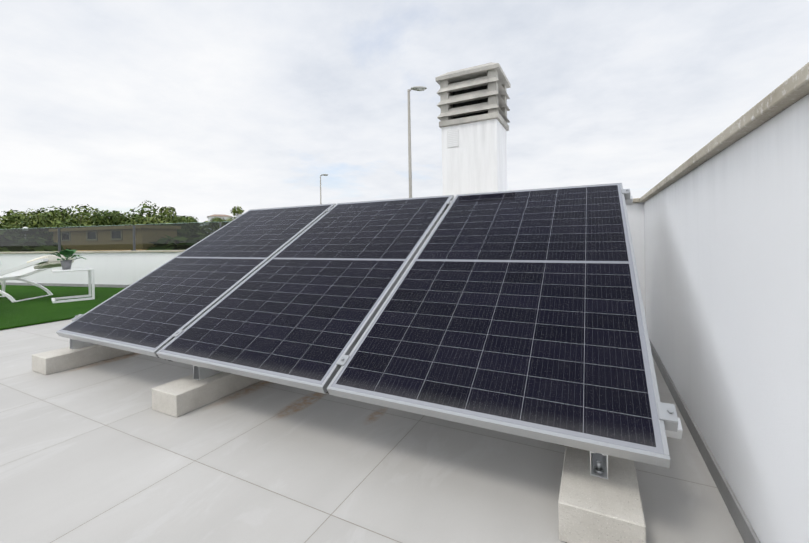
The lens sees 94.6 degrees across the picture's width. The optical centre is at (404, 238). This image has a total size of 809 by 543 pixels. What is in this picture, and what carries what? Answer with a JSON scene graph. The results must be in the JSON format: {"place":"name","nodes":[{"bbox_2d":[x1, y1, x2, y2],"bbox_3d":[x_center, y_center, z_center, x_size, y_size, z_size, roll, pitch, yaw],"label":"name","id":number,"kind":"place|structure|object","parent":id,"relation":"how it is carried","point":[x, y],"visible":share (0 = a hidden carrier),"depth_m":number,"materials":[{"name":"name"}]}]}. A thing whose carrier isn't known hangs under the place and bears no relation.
{"place":"outdoors","nodes":[
{"label":"outdoors","id":0,"kind":"place"},
{"bbox_2d":[207,214,232,221],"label":"white house","id":1,"kind":"structure","parent":0,"point":[225,217],"depth_m":91.79,"materials":[{"name":"paint"}]},
{"bbox_2d":[0,0,808,221],"label":"sky","id":2,"kind":"structure","parent":0,"point":[200,109],"materials":[{"name":"white"}]},
{"label":"ground","id":3,"kind":"structure","parent":0,"visible":0},
{"bbox_2d":[0,208,43,227],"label":"tree","id":4,"kind":"object","parent":3,"relation":"on","point":[31,213],"visible":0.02,"depth_m":26.92,"materials":[{"name":"green plant"}]},
{"bbox_2d":[0,210,46,228],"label":"tree","id":5,"kind":"object","parent":3,"relation":"on","point":[22,222],"visible":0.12,"depth_m":23.77,"materials":[{"name":"green plant"}]},
{"bbox_2d":[1,206,66,225],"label":"tree","id":6,"kind":"object","parent":3,"relation":"on","point":[12,212],"visible":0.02,"depth_m":27.59,"materials":[{"name":"green plant"}]},
{"bbox_2d":[1,206,95,228],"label":"tree","id":7,"kind":"object","parent":3,"relation":"on","point":[60,220],"visible":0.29,"depth_m":23.47,"materials":[{"name":"green plant"}]},
{"bbox_2d":[27,204,97,225],"bbox_3d":[-24.968,0.843,28.370,5.475,7.141,5.878,-1,0,27],"label":"tree","id":8,"kind":"object","parent":3,"relation":"on","point":[77,217],"visible":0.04,"depth_m":28.67,"materials":[{"name":"green plant"}]},
{"bbox_2d":[0,249,186,251],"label":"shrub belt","id":9,"kind":"object","parent":3,"relation":"on","point":[33,251],"depth_m":13.46,"materials":[{"name":"green plant"}]},
{"bbox_2d":[75,208,130,225],"bbox_3d":[-26.597,0.858,32.542,4.286,7.166,5.354,-1,0,27],"label":"tree","id":10,"kind":"object","parent":3,"relation":"on","point":[95,214],"visible":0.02,"depth_m":32.05,"materials":[{"name":"green plant"}]},
{"bbox_2d":[77,237,135,250],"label":"beige building","id":11,"kind":"structure","parent":3,"relation":"on","point":[102,250],"depth_m":16.88,"materials":[{"name":"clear paint"}]},
{"bbox_2d":[78,210,135,225],"bbox_3d":[-23.215,1.051,28.819,4.500,6.647,5.269,-1,0,27],"label":"tree","id":12,"kind":"object","parent":3,"relation":"on","point":[111,216],"visible":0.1,"depth_m":28.74,"materials":[{"name":"green plant"}]},
{"bbox_2d":[107,207,166,224],"bbox_3d":[-23.041,0.830,31.555,5.074,7.102,5.180,-1,0,27],"label":"tree","id":13,"kind":"object","parent":3,"relation":"on","point":[124,218],"visible":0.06,"depth_m":31.33,"materials":[{"name":"green plant"}]},
{"bbox_2d":[122,200,172,224],"bbox_3d":[-20.177,0.605,29.399,5.826,7.442,5.749,-1,0,27],"label":"tree","id":14,"kind":"object","parent":3,"relation":"on","point":[150,216],"visible":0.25,"depth_m":29.55,"materials":[{"name":"green plant"}]},
{"bbox_2d":[159,206,176,221],"bbox_3d":[-22.136,0.667,34.295,3.593,7.394,3.726,-1,0,-30],"label":"tree","id":15,"kind":"object","parent":3,"relation":"on","point":[167,210],"visible":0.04,"depth_m":34.29,"materials":[{"name":"green plant"}]},
{"bbox_2d":[153,214,194,222],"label":"tree","id":16,"kind":"object","parent":3,"relation":"on","point":[177,218],"visible":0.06,"depth_m":43.92,"materials":[{"name":"green plant"}]},
{"bbox_2d":[181,216,198,222],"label":"tree","id":17,"kind":"object","parent":3,"relation":"on","point":[188,218],"visible":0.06,"depth_m":48.10,"materials":[{"name":"green plant"}]},
{"bbox_2d":[210,206,244,221],"bbox_3d":[-17.347,0.427,38.713,4.468,7.704,4.760,-1,0,27],"label":"tree","id":18,"kind":"object","parent":3,"relation":"on","point":[234,211],"visible":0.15,"depth_m":37.95,"materials":[{"name":"green plant"}]},
{"bbox_2d":[320,174,327,203],"bbox_3d":[-6.532,-0.618,30.553,0.748,9.415,0.278,-1,0,-7],"label":"street lamp","id":19,"kind":"object","parent":3,"relation":"on","point":[320,185],"visible":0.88,"depth_m":30.51,"materials":[{"name":"grey metal"}]},
{"bbox_2d":[407,86,426,197],"bbox_3d":[0.509,-0.738,13.312,0.748,9.415,0.278,-1,0,-7],"label":"street lamp","id":20,"kind":"object","parent":3,"relation":"on","point":[419,88],"visible":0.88,"depth_m":13.28,"materials":[{"name":"grey metal"}]},
{"bbox_3d":[-4.104,2.702,3.799,23.506,3.694,17.450,-1,0,27],"label":"house","id":21,"kind":"object","parent":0,"visible":0},
{"bbox_2d":[0,319,743,542],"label":"floor tiles","id":22,"kind":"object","parent":21,"relation":"on","point":[100,452],"depth_m":1.26,"materials":[{"name":"white tile"}]},
{"bbox_2d":[0,285,124,329],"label":"turf","id":23,"kind":"structure","parent":22,"relation":"on","point":[41,310],"depth_m":4.75,"materials":[{"name":"green plant"}]},
{"bbox_2d":[0,255,76,301],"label":"lounger","id":24,"kind":"object","parent":23,"relation":"on","point":[36,265],"visible":0.85,"depth_m":5.26,"materials":[{"name":"white paint"}]},
{"bbox_2d":[51,268,94,302],"bbox_3d":[-4.558,0.636,5.126,0.420,0.440,0.420,-1,0,45],"label":"side table","id":25,"kind":"object","parent":23,"relation":"on","point":[90,270],"visible":0.94,"depth_m":5.11,"materials":[{"name":"white paint"}]},
{"bbox_2d":[49,249,84,269],"bbox_3d":[-4.617,0.277,5.108,0.267,0.279,0.391,-1,0,27],"label":"pot plant","id":26,"kind":"object","parent":25,"relation":"on","point":[66,264],"visible":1,"depth_m":5.07,"materials":[{"name":"green plant"}]},
{"bbox_2d":[32,345,645,542],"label":"kerb blocks","id":27,"kind":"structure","parent":22,"relation":"on","point":[593,509],"depth_m":1.05,"materials":[{"name":"concrete"}]},
{"bbox_2d":[70,196,682,478],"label":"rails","id":28,"kind":"object","parent":27,"relation":"on","point":[598,464],"visible":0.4,"depth_m":1.13,"materials":[{"name":"silver metal"}]},
{"bbox_2d":[56,183,669,467],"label":"panel frames","id":29,"kind":"structure","parent":28,"relation":"on","point":[648,457],"depth_m":1.41,"materials":[{"name":"silver metal"}]},
{"bbox_2d":[59,184,663,454],"bbox_3d":[-0.437,0.124,2.282,3.140,0.854,1.481,-1,0,27],"label":"glass panel","id":30,"kind":"object","parent":29,"relation":"in","point":[521,308],"visible":1,"depth_m":1.73,"materials":[{"name":"glass"}]},
{"bbox_2d":[71,189,678,431],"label":"clamps","id":31,"kind":"object","parent":29,"relation":"attached to","point":[667,412],"visible":0.83,"depth_m":1.00,"materials":[{"name":"silver metal"}]},
{"bbox_2d":[147,355,586,450],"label":"pv cables","id":32,"kind":"object","parent":28,"relation":"attached to","point":[328,393],"visible":0.04,"depth_m":1.30,"materials":[{"name":"black"}]},
{"bbox_2d":[0,94,808,542],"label":"walls","id":33,"kind":"structure","parent":22,"relation":"on","point":[720,240],"depth_m":0.96,"materials":[{"name":"paint"}]},
{"bbox_2d":[0,282,759,542],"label":"skirting","id":34,"kind":"object","parent":33,"relation":"attached to","point":[742,524],"depth_m":1.25,"materials":[{"name":"tile"}]},
{"bbox_2d":[0,62,808,253],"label":"copings","id":35,"kind":"structure","parent":33,"relation":"on","point":[791,90],"depth_m":0.87,"materials":[{"name":"stone"}]},
{"bbox_2d":[0,222,228,250],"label":"glass balustrade","id":36,"kind":"object","parent":35,"relation":"on","point":[164,236],"visible":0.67,"depth_m":6.66,"materials":[{"name":"clear glass"}]},
{"bbox_2d":[18,221,230,250],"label":"balustrade posts","id":37,"kind":"object","parent":35,"relation":"on","point":[134,241],"visible":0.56,"depth_m":6.51,"materials":[{"name":"grey metal"}]},
{"bbox_2d":[435,62,510,196],"bbox_3d":[0.720,-0.421,3.762,0.620,2.475,0.530,-1,0,27],"label":"chimney","id":38,"kind":"object","parent":21,"relation":"on","point":[472,116],"visible":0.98,"depth_m":3.57,"materials":[{"name":"paint"}]}
]}

